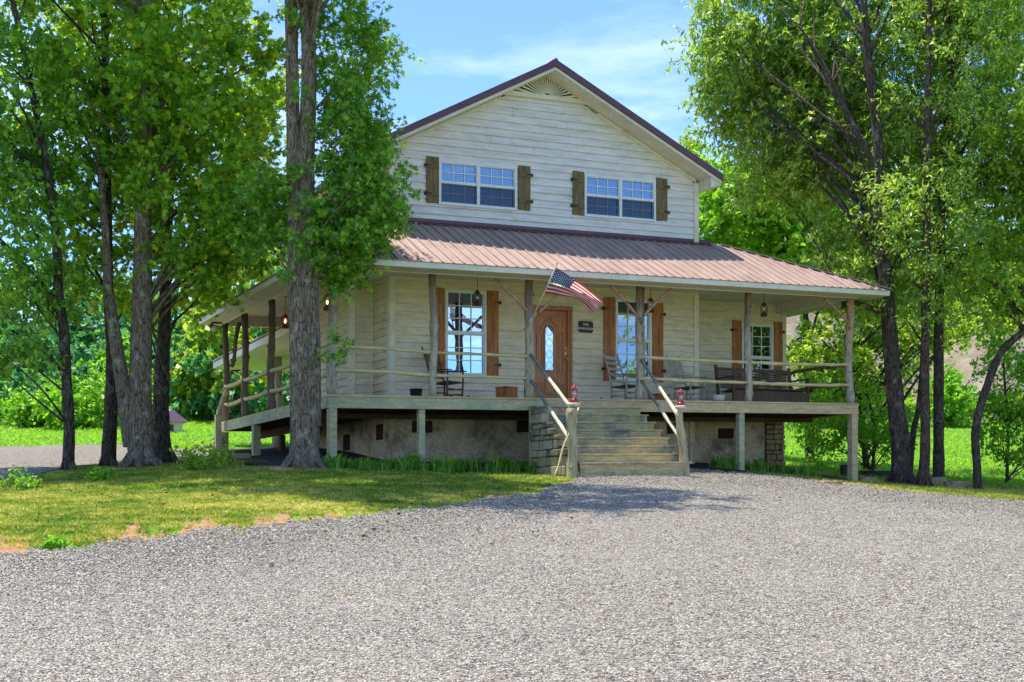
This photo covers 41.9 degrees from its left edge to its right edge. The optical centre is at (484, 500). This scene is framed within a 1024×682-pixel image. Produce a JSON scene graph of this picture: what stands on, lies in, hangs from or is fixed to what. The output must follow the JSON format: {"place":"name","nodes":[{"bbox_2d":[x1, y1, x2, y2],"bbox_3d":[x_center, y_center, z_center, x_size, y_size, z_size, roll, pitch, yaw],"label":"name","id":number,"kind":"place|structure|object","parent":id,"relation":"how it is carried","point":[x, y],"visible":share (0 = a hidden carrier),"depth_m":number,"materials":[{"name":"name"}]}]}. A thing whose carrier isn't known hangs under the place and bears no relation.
{"place":"outdoors","nodes":[
{"label":"outdoors","id":0,"kind":"place"},
{"bbox_2d":[0,534,45,555],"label":"bare earth","id":1,"kind":"structure","parent":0,"point":[5,548],"depth_m":12.83,"materials":[{"name":"soil"}]},
{"bbox_2d":[0,445,221,478],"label":"gravel road","id":2,"kind":"structure","parent":0,"point":[38,458],"depth_m":31.95,"materials":[{"name":"gravel"}]},
{"bbox_2d":[109,512,340,543],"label":"bare earth","id":3,"kind":"structure","parent":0,"point":[202,524],"depth_m":14.78,"materials":[{"name":"soil"}]},
{"bbox_2d":[429,481,572,508],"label":"bare earth","id":4,"kind":"structure","parent":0,"point":[445,503],"depth_m":20.04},
{"bbox_2d":[0,468,1023,681],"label":"gravel driveway","id":5,"kind":"structure","parent":0,"point":[773,610],"depth_m":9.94,"materials":[{"name":"gravel"}]},
{"bbox_2d":[0,458,996,625],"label":"fallen leaves","id":6,"kind":"object","parent":5,"relation":"on","point":[273,564],"visible":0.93,"depth_m":17.09,"materials":[{"name":"brown plant"}]},
{"bbox_2d":[819,481,842,484],"bbox_3d":[7.071,-0.354,27.313,0.445,0.093,0.279,0,0,-1],"label":"rock","id":7,"kind":"object","parent":5,"relation":"on","point":[834,482],"visible":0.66,"depth_m":27.18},
{"bbox_2d":[0,416,1023,487],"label":"field grass","id":8,"kind":"structure","parent":0,"point":[193,432],"depth_m":43.72,"materials":[{"name":"green plant"}]},
{"bbox_2d":[0,412,1023,555],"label":"ground","id":9,"kind":"structure","parent":0,"point":[154,530],"depth_m":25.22,"materials":[{"name":"plant"}]},
{"bbox_2d":[0,264,17,384],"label":"woodland tree","id":10,"kind":"object","parent":9,"relation":"on","point":[1,335],"visible":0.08,"depth_m":71.31,"materials":[{"name":"green plant"}]},
{"bbox_2d":[0,465,42,489],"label":"weed","id":11,"kind":"object","parent":9,"relation":"on","point":[23,483],"visible":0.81,"depth_m":21.32,"materials":[{"name":"green plant"}]},
{"bbox_2d":[0,383,63,429],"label":"shrub","id":12,"kind":"object","parent":9,"relation":"on","point":[20,415],"visible":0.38,"depth_m":58.81,"materials":[{"name":"green plant"}]},
{"bbox_2d":[0,259,83,389],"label":"woodland tree","id":13,"kind":"object","parent":9,"relation":"on","point":[24,318],"visible":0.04,"depth_m":74.62,"materials":[{"name":"green plant"}]},
{"bbox_2d":[33,531,72,548],"bbox_3d":[-4.174,0.437,12.917,0.385,0.308,0.327,0,0,-25],"label":"weed","id":14,"kind":"object","parent":9,"relation":"on","point":[53,541],"visible":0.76,"depth_m":12.86,"materials":[{"name":"green plant"}]},
{"bbox_2d":[0,0,115,470],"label":"oak tree","id":15,"kind":"object","parent":9,"relation":"on","point":[12,174],"visible":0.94,"depth_m":25.70,"materials":[{"name":"green plant"}]},
{"bbox_2d":[15,358,119,429],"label":"shrub","id":16,"kind":"object","parent":9,"relation":"on","point":[83,408],"visible":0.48,"depth_m":54.97,"materials":[{"name":"green plant"}]},
{"bbox_2d":[26,258,126,385],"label":"woodland tree","id":17,"kind":"object","parent":9,"relation":"on","point":[83,308],"visible":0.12,"depth_m":78.15,"materials":[{"name":"green plant"}]},
{"bbox_2d":[0,0,189,466],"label":"oak tree","id":18,"kind":"object","parent":9,"relation":"on","point":[83,248],"visible":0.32,"depth_m":27.49,"materials":[{"name":"green plant"}]},
{"bbox_2d":[84,466,118,480],"bbox_3d":[-6.508,-0.405,22.602,0.416,0.345,0.573,0,0,22],"label":"weed","id":19,"kind":"object","parent":9,"relation":"on","point":[104,474],"visible":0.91,"depth_m":22.56,"materials":[{"name":"green plant"}]},
{"bbox_2d":[88,332,153,425],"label":"shrub","id":20,"kind":"object","parent":9,"relation":"on","point":[126,344],"visible":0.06,"depth_m":59.25,"materials":[{"name":"green plant"}]},
{"bbox_2d":[77,275,195,395],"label":"woodland tree","id":21,"kind":"object","parent":9,"relation":"on","point":[101,329],"visible":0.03,"depth_m":72.78,"materials":[{"name":"green plant"}]},
{"bbox_2d":[0,322,289,421],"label":"undergrowth","id":22,"kind":"object","parent":9,"relation":"on","point":[83,352],"visible":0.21,"depth_m":63.61,"materials":[{"name":"plant"}]},
{"bbox_2d":[22,0,286,468],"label":"maple tree","id":23,"kind":"object","parent":9,"relation":"on","point":[161,86],"visible":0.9,"depth_m":26.32,"materials":[{"name":"green plant"}]},
{"bbox_2d":[31,0,300,462],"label":"oak tree","id":24,"kind":"object","parent":9,"relation":"on","point":[161,419],"visible":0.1,"depth_m":28.73,"materials":[{"name":"green plant"}]},
{"bbox_2d":[169,409,187,432],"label":"shed","id":25,"kind":"structure","parent":9,"relation":"on","point":[177,420],"depth_m":51.47,"materials":[{"name":"purple wood"}]},
{"bbox_2d":[158,271,200,340],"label":"woodland tree","id":26,"kind":"object","parent":9,"relation":"on","point":[180,330],"visible":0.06,"depth_m":76.33,"materials":[{"name":"green plant"}]},
{"bbox_2d":[169,440,228,470],"bbox_3d":[-5.196,-0.680,24.462,1.070,0.854,1.150,0,0,14],"label":"weed","id":27,"kind":"object","parent":9,"relation":"on","point":[194,461],"visible":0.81,"depth_m":24.25,"materials":[{"name":"green plant"}]},
{"bbox_2d":[176,443,235,466],"bbox_3d":[-5.307,-0.801,25.843,1.225,0.654,0.813,0,0,10],"label":"weed","id":28,"kind":"object","parent":9,"relation":"on","point":[228,459],"visible":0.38,"depth_m":25.70,"materials":[{"name":"green plant"}]},
{"bbox_2d":[152,297,267,420],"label":"woodland tree","id":29,"kind":"object","parent":9,"relation":"on","point":[207,384],"visible":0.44,"depth_m":64.05,"materials":[{"name":"green plant"}]},
{"bbox_2d":[211,453,250,458],"bbox_3d":[-5.614,-0.945,29.414,0.899,0.172,0.564,0,0,-11],"label":"rock","id":30,"kind":"object","parent":9,"relation":"on","point":[241,455],"visible":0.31,"depth_m":29.19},
{"bbox_2d":[189,247,286,405],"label":"woodland tree","id":31,"kind":"object","parent":9,"relation":"on","point":[247,285],"visible":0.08,"depth_m":71.53,"materials":[{"name":"green plant"}]},
{"bbox_2d":[244,461,281,466],"bbox_3d":[-4.230,-0.681,25.497,0.714,0.112,0.448,0,0,-24],"label":"rock","id":32,"kind":"object","parent":9,"relation":"on","point":[259,463],"visible":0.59,"depth_m":25.27,"materials":[{"name":"stone"}]},
{"bbox_2d":[263,254,289,398],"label":"woodland tree","id":33,"kind":"object","parent":9,"relation":"on","point":[278,267],"depth_m":78.94,"materials":[{"name":"green plant"}]},
{"bbox_2d":[269,467,291,471],"bbox_3d":[-3.646,-0.545,23.762,0.363,0.081,0.228,0,0,-27],"label":"rock","id":34,"kind":"object","parent":9,"relation":"on","point":[280,468],"visible":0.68,"depth_m":23.66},
{"bbox_2d":[208,447,365,460],"bbox_3d":[-4.883,-1.109,31.152,2.800,0.564,5.800,0,0,-25],"label":"mulch bed","id":35,"kind":"object","parent":9,"relation":"on","point":[272,453],"visible":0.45,"depth_m":30.33,"materials":[{"name":"soil"}]},
{"bbox_2d":[209,0,426,469],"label":"sweetgum tree","id":36,"kind":"object","parent":9,"relation":"on","point":[311,224],"visible":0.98,"depth_m":24.46,"materials":[{"name":"green plant"}]},
{"bbox_2d":[318,452,349,468],"bbox_3d":[-2.860,-0.730,24.537,0.847,0.306,0.822,0,0,-29],"label":"border plant","id":37,"kind":"object","parent":9,"relation":"on","point":[332,461],"visible":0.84,"depth_m":24.51,"materials":[{"name":"plant"}]},
{"bbox_2d":[354,457,376,469],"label":"border plant","id":38,"kind":"object","parent":9,"relation":"on","point":[360,464],"visible":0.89,"depth_m":24.78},
{"bbox_2d":[370,459,390,469],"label":"border plant","id":39,"kind":"object","parent":9,"relation":"on","point":[379,466],"visible":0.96,"depth_m":24.85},
{"bbox_2d":[394,457,415,470],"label":"border plant","id":40,"kind":"object","parent":9,"relation":"on","point":[403,465],"visible":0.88,"depth_m":25.04,"materials":[{"name":"plant"}]},
{"bbox_2d":[418,463,428,471],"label":"border plant","id":41,"kind":"object","parent":9,"relation":"on","point":[422,467],"visible":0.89,"depth_m":25.23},
{"bbox_2d":[431,454,457,472],"bbox_3d":[-0.683,-0.695,25.455,0.962,0.353,0.871,0,0,29],"label":"border plant","id":42,"kind":"object","parent":9,"relation":"on","point":[450,465],"visible":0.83,"depth_m":25.37,"materials":[{"name":"plant"}]},
{"bbox_2d":[431,457,457,471],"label":"border plant","id":43,"kind":"object","parent":9,"relation":"on","point":[438,466],"visible":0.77,"depth_m":25.40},
{"bbox_2d":[481,464,491,471],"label":"border plant","id":44,"kind":"object","parent":9,"relation":"on","point":[487,468],"visible":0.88,"depth_m":25.96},
{"bbox_2d":[490,465,500,472],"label":"border plant","id":45,"kind":"object","parent":9,"relation":"on","point":[495,469],"visible":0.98,"depth_m":25.86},
{"bbox_2d":[504,459,522,472],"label":"border plant","id":46,"kind":"object","parent":9,"relation":"on","point":[514,467],"visible":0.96,"depth_m":26.17,"materials":[{"name":"plant"}]},
{"bbox_2d":[518,461,539,472],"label":"border plant","id":47,"kind":"object","parent":9,"relation":"on","point":[534,465],"visible":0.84,"depth_m":26.24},
{"bbox_2d":[198,58,891,480],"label":"house","id":48,"kind":"structure","parent":9,"relation":"on","point":[524,182],"depth_m":29.07,"materials":[{"name":"wood"}]},
{"bbox_2d":[281,296,288,328],"bbox_3d":[-4.532,-4.269,30.324,0.160,0.728,0.156,0,0,27],"label":"hanging lantern","id":49,"kind":"object","parent":48,"relation":"hanging from","point":[285,326],"visible":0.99,"depth_m":30.30,"materials":[{"name":"metal"}]},
{"bbox_2d":[409,388,422,395],"bbox_3d":[-1.379,-2.129,26.714,0.268,0.200,0.261,0,0,-25],"label":"metal bucket","id":50,"kind":"object","parent":48,"relation":"on","point":[415,391],"visible":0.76,"depth_m":26.61,"materials":[{"name":"black metal"}]},
{"bbox_2d":[421,346,469,396],"bbox_3d":[-0.852,-2.626,27.657,0.935,1.152,0.619,0,0,35],"label":"rocking chair","id":51,"kind":"object","parent":48,"relation":"on","point":[446,383],"visible":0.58,"depth_m":27.67,"materials":[{"name":"brown wood"}]},
{"bbox_2d":[445,289,486,374],"bbox_3d":[-0.419,-3.570,28.577,0.980,1.862,0.125,0,0,-25],"label":"window","id":52,"kind":"structure","parent":48,"relation":"in","point":[465,323],"depth_m":28.59,"materials":[{"name":"glass"}]},
{"bbox_2d":[473,277,481,305],"bbox_3d":[-0.157,-4.379,27.720,0.160,0.677,0.156,0,0,27],"label":"hanging lantern","id":53,"kind":"object","parent":48,"relation":"hanging from","point":[477,303],"visible":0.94,"depth_m":27.69,"materials":[{"name":"metal"}]},
{"bbox_2d":[438,160,517,210],"bbox_3d":[-0.163,-6.755,28.715,1.860,0.977,0.162,0,0,-25],"label":"window","id":54,"kind":"structure","parent":48,"relation":"in","point":[477,194],"depth_m":28.66,"materials":[{"name":"glass"}]},
{"bbox_2d":[495,386,517,397],"bbox_3d":[0.457,-2.220,28.003,0.322,0.312,0.380,0,0,43],"label":"wooden box","id":55,"kind":"object","parent":48,"relation":"on","point":[506,391],"visible":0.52,"depth_m":27.88,"materials":[{"name":"brown wood"}]},
{"bbox_2d":[533,305,571,397],"bbox_3d":[1.451,-3.180,29.466,1.020,2.227,0.140,0,0,-25],"label":"door","id":56,"kind":"structure","parent":48,"relation":"in","point":[552,326],"depth_m":29.50,"materials":[{"name":"brown wood"}]},
{"bbox_2d":[528,262,603,322],"bbox_3d":[1.669,-4.164,26.970,1.264,1.120,1.055,0,0,-25],"label":"flag","id":57,"kind":"object","parent":48,"relation":"attached to","point":[560,283],"visible":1,"depth_m":26.79,"materials":[{"name":"multicoloured fabric"}]},
{"bbox_2d":[570,385,577,402],"bbox_3d":[1.676,-2.002,25.130,0.159,0.337,0.163,0,0,-9],"label":"red lantern","id":58,"kind":"object","parent":48,"relation":"on","point":[573,399],"visible":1,"depth_m":25.09,"materials":[{"name":"metal"}]},
{"bbox_2d":[577,320,593,333],"bbox_3d":[2.244,-3.865,29.771,0.410,0.284,0.023,0,0,-25],"label":"house sign","id":59,"kind":"object","parent":48,"relation":"attached to","point":[583,326],"visible":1,"depth_m":29.76,"materials":[{"name":"black metal"}]},
{"bbox_2d":[584,174,656,221],"bbox_3d":[3.041,-6.817,30.197,1.880,0.977,0.162,0,0,-25],"label":"window","id":60,"kind":"structure","parent":48,"relation":"in","point":[597,205],"depth_m":30.14,"materials":[{"name":"glass"}]},
{"bbox_2d":[600,352,647,399],"bbox_3d":[3.061,-2.702,29.416,0.619,1.152,0.935,0,0,-45],"label":"rocking chair","id":61,"kind":"object","parent":48,"relation":"on","point":[626,386],"visible":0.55,"depth_m":29.48,"materials":[{"name":"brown wood"}]},
{"bbox_2d":[615,299,652,381],"bbox_3d":[3.354,-3.623,30.342,0.970,1.881,0.162,0,0,-25],"label":"window","id":62,"kind":"structure","parent":48,"relation":"in","point":[629,339],"depth_m":30.33,"materials":[{"name":"glass"}]},
{"bbox_2d":[647,287,653,312],"bbox_3d":[3.659,-4.471,29.485,0.160,0.641,0.156,0,0,27],"label":"hanging lantern","id":63,"kind":"object","parent":48,"relation":"hanging from","point":[652,309],"visible":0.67,"depth_m":29.46,"materials":[{"name":"metal"}]},
{"bbox_2d":[647,393,669,399],"bbox_3d":[3.917,-2.262,30.099,0.322,0.262,0.440,0,0,43],"label":"wooden box","id":64,"kind":"object","parent":48,"relation":"on","point":[658,396],"visible":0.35,"depth_m":29.92,"materials":[{"name":"brown wood"}]},
{"bbox_2d":[676,389,684,405],"bbox_3d":[3.829,-2.009,26.126,0.163,0.337,0.159,0,0,4],"label":"red lantern","id":65,"kind":"object","parent":48,"relation":"on","point":[679,402],"visible":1,"depth_m":26.09,"materials":[{"name":"metal"}]},
{"bbox_2d":[666,354,710,400],"bbox_3d":[4.543,-2.731,30.101,0.935,1.152,0.619,0,0,43],"label":"rocking chair","id":66,"kind":"object","parent":48,"relation":"on","point":[682,376],"visible":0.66,"depth_m":30.13,"materials":[{"name":"grey wood"}]},
{"bbox_2d":[713,395,724,400],"bbox_3d":[5.230,-2.257,29.881,0.270,0.200,0.270,0,0,-25],"label":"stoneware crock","id":67,"kind":"object","parent":48,"relation":"on","point":[718,397],"visible":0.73,"depth_m":29.77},
{"bbox_2d":[742,323,773,387],"bbox_3d":[6.701,-3.507,32.906,0.960,1.681,0.125,0,0,-25],"label":"window","id":68,"kind":"structure","parent":48,"relation":"in","point":[771,327],"depth_m":32.97,"materials":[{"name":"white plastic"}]},
{"bbox_2d":[714,364,810,401],"bbox_3d":[6.484,-2.664,31.221,2.193,1.000,0.819,0,0,-25],"label":"slatted bench","id":69,"kind":"object","parent":48,"relation":"on","point":[774,393],"visible":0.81,"depth_m":31.14,"materials":[{"name":"brown wood"}]},
{"bbox_2d":[761,302,766,316],"bbox_3d":[6.429,-4.542,30.767,0.156,0.606,0.160,0,0,14],"label":"hanging lantern","id":70,"kind":"object","parent":48,"relation":"hanging from","point":[763,314],"visible":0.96,"depth_m":30.74,"materials":[{"name":"metal"}]},
{"bbox_2d":[553,407,578,477],"bbox_3d":[1.515,-1.081,24.970,0.054,1.359,0.796,0,0,43],"label":"stair handrail","id":71,"kind":"object","parent":9,"relation":"on","point":[563,448],"visible":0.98,"depth_m":24.88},
{"bbox_2d":[270,456,867,482],"bbox_3d":[2.193,-0.684,29.193,13.597,0.601,3.938,0,0,-25],"label":"mulch bed","id":72,"kind":"object","parent":9,"relation":"on","point":[696,465],"visible":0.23,"depth_m":28.83,"materials":[{"name":"soil"}]},
{"bbox_2d":[344,458,357,467],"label":"border plant","id":73,"kind":"object","parent":72,"relation":"on","point":[352,465],"visible":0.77,"depth_m":25.00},
{"bbox_2d":[383,458,398,469],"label":"border plant","id":74,"kind":"object","parent":72,"relation":"on","point":[392,466],"visible":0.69,"depth_m":25.24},
{"bbox_2d":[396,454,423,469],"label":"border plant","id":75,"kind":"object","parent":72,"relation":"on","point":[407,460],"visible":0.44,"depth_m":25.50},
{"bbox_2d":[403,453,426,469],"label":"border plant","id":76,"kind":"object","parent":72,"relation":"on","point":[413,455],"visible":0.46,"depth_m":25.74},
{"bbox_2d":[424,459,436,470],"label":"border plant","id":77,"kind":"object","parent":72,"relation":"on","point":[430,467],"visible":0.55,"depth_m":25.75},
{"bbox_2d":[452,459,468,471],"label":"border plant","id":78,"kind":"object","parent":72,"relation":"on","point":[460,465],"visible":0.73,"depth_m":25.89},
{"bbox_2d":[459,454,487,471],"bbox_3d":[-0.325,-0.732,26.264,0.926,0.345,0.954,0,0,-15],"label":"border plant","id":79,"kind":"object","parent":72,"relation":"on","point":[472,465],"visible":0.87,"depth_m":26.11,"materials":[{"name":"plant"}]},
{"bbox_2d":[481,455,508,471],"bbox_3d":[0.306,-0.717,26.206,0.896,0.350,0.658,0,0,-43],"label":"border plant","id":80,"kind":"object","parent":72,"relation":"on","point":[498,461],"visible":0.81,"depth_m":26.10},
{"bbox_2d":[704,455,731,466],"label":"border plant","id":81,"kind":"object","parent":72,"relation":"on","point":[712,461],"visible":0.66,"depth_m":29.58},
{"bbox_2d":[714,456,733,468],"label":"border plant","id":82,"kind":"object","parent":72,"relation":"on","point":[723,463],"visible":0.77,"depth_m":29.35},
{"bbox_2d":[746,462,758,470],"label":"border plant","id":83,"kind":"object","parent":72,"relation":"on","point":[755,468],"visible":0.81,"depth_m":29.92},
{"bbox_2d":[751,458,773,471],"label":"border plant","id":84,"kind":"object","parent":72,"relation":"on","point":[762,466],"visible":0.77,"depth_m":30.04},
{"bbox_2d":[766,462,781,472],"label":"border plant","id":85,"kind":"object","parent":72,"relation":"on","point":[774,468],"visible":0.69,"depth_m":30.49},
{"bbox_2d":[777,464,789,473],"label":"border plant","id":86,"kind":"object","parent":72,"relation":"on","point":[782,469],"visible":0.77,"depth_m":30.39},
{"bbox_2d":[792,463,811,476],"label":"border plant","id":87,"kind":"object","parent":72,"relation":"on","point":[801,471],"visible":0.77,"depth_m":30.07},
{"bbox_2d":[677,118,717,237],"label":"distant tree","id":88,"kind":"object","parent":9,"relation":"on","point":[686,139],"visible":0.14,"depth_m":61.62,"materials":[{"name":"green plant"}]},
{"bbox_2d":[693,146,870,461],"bbox_3d":[8.724,-5.958,39.888,6.503,10.136,7.048,0,0,-25],"label":"hickory tree","id":89,"kind":"object","parent":9,"relation":"on","point":[732,229],"visible":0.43,"depth_m":38.71,"materials":[{"name":"green plant"}]},
{"bbox_2d":[659,0,973,484],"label":"pecan tree","id":90,"kind":"object","parent":9,"relation":"on","point":[797,79],"visible":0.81,"depth_m":33.28,"materials":[{"name":"green plant"}]},
{"bbox_2d":[785,360,874,427],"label":"shrub","id":91,"kind":"object","parent":9,"relation":"on","point":[790,423],"visible":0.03,"depth_m":65.64,"materials":[{"name":"green plant"}]},
{"bbox_2d":[840,465,846,476],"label":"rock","id":92,"kind":"object","parent":9,"relation":"on","point":[843,469],"visible":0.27,"depth_m":32.38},
{"bbox_2d":[787,381,919,470],"bbox_3d":[9.738,-1.863,35.098,4.095,3.077,2.628,0,0,-10],"label":"sapling","id":93,"kind":"object","parent":9,"relation":"on","point":[874,434],"visible":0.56,"depth_m":34.89,"materials":[{"name":"green plant"}]},
{"bbox_2d":[858,478,879,482],"bbox_3d":[8.842,-0.456,30.932,0.630,0.136,0.395,0,0,-29],"label":"rock","id":94,"kind":"object","parent":9,"relation":"on","point":[874,480],"visible":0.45,"depth_m":30.71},
{"bbox_2d":[858,471,889,477],"bbox_3d":[9.738,-0.635,33.142,0.810,0.194,0.508,0,0,-10],"label":"rock","id":95,"kind":"object","parent":9,"relation":"on","point":[878,473],"visible":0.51,"depth_m":32.90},
{"bbox_2d":[745,465,1023,500],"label":"verge grass","id":96,"kind":"structure","parent":9,"relation":"on","point":[1004,492],"depth_m":29.00,"materials":[{"name":"plant"}]},
{"bbox_2d":[786,272,1023,469],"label":"hickory tree","id":97,"kind":"object","parent":9,"relation":"on","point":[867,347],"visible":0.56,"depth_m":37.02,"materials":[{"name":"green plant"}]},
{"bbox_2d":[832,0,1023,486],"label":"oak tree","id":98,"kind":"object","parent":9,"relation":"on","point":[926,253],"visible":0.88,"depth_m":30.32,"materials":[{"name":"green plant"}]},
{"bbox_2d":[873,193,1001,471],"bbox_3d":[11.346,-4.301,33.527,3.296,7.969,2.788,0,0,-25],"label":"oak tree","id":99,"kind":"object","parent":9,"relation":"on","point":[914,430],"visible":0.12,"depth_m":33.44,"materials":[{"name":"green plant"}]},
{"bbox_2d":[931,477,946,484],"bbox_3d":[10.549,-0.417,31.185,0.445,0.258,0.279,0,0,-5],"label":"rock","id":100,"kind":"object","parent":9,"relation":"on","point":[937,480],"visible":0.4,"depth_m":31.05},
{"bbox_2d":[858,388,1023,420],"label":"undergrowth","id":101,"kind":"object","parent":9,"relation":"on","point":[914,403],"visible":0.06,"depth_m":72.73,"materials":[{"name":"green plant"}]},
{"bbox_2d":[905,364,984,427],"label":"shrub","id":102,"kind":"object","parent":9,"relation":"on","point":[958,401],"visible":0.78,"depth_m":66.76,"materials":[{"name":"green plant"}]},
{"bbox_2d":[888,0,1023,476],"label":"oak tree","id":103,"kind":"object","parent":9,"relation":"on","point":[938,410],"visible":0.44,"depth_m":31.48,"materials":[{"name":"green plant"}]},
{"bbox_2d":[943,481,970,488],"bbox_3d":[10.822,-0.335,30.593,0.561,0.209,0.352,0,0,-12],"label":"rock","id":104,"kind":"object","parent":9,"relation":"on","point":[956,484],"visible":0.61,"depth_m":30.44,"materials":[{"name":"stone"}]},
{"bbox_2d":[913,195,1005,304],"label":"woodland tree","id":105,"kind":"object","parent":9,"relation":"on","point":[959,242],"visible":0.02,"depth_m":93.55,"materials":[{"name":"green plant"}]},
{"bbox_2d":[943,43,1023,489],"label":"oak tree","id":106,"kind":"object","parent":9,"relation":"on","point":[976,269],"visible":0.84,"depth_m":30.11,"materials":[{"name":"green plant"}]},
{"bbox_2d":[960,329,1023,482],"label":"sapling","id":107,"kind":"object","parent":9,"relation":"on","point":[1008,412],"visible":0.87,"depth_m":32.46,"materials":[{"name":"green plant"}]},
{"bbox_2d":[975,209,1021,288],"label":"woodland tree","id":108,"kind":"object","parent":9,"relation":"on","point":[1000,246],"visible":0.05,"depth_m":92.40,"materials":[{"name":"green plant"}]},
{"bbox_2d":[0,0,1023,399],"label":"sky","id":109,"kind":"structure","parent":0,"point":[469,48],"materials":[{"name":"blue"}]},
{"bbox_2d":[785,309,1023,422],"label":"earth bank","id":110,"kind":"structure","parent":0,"point":[958,361],"depth_m":77.84,"materials":[{"name":"soil"}]},
{"bbox_2d":[811,252,1021,317],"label":"undergrowth","id":111,"kind":"object","parent":110,"relation":"on","point":[827,313],"visible":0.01,"depth_m":86.56,"materials":[{"name":"plant"}]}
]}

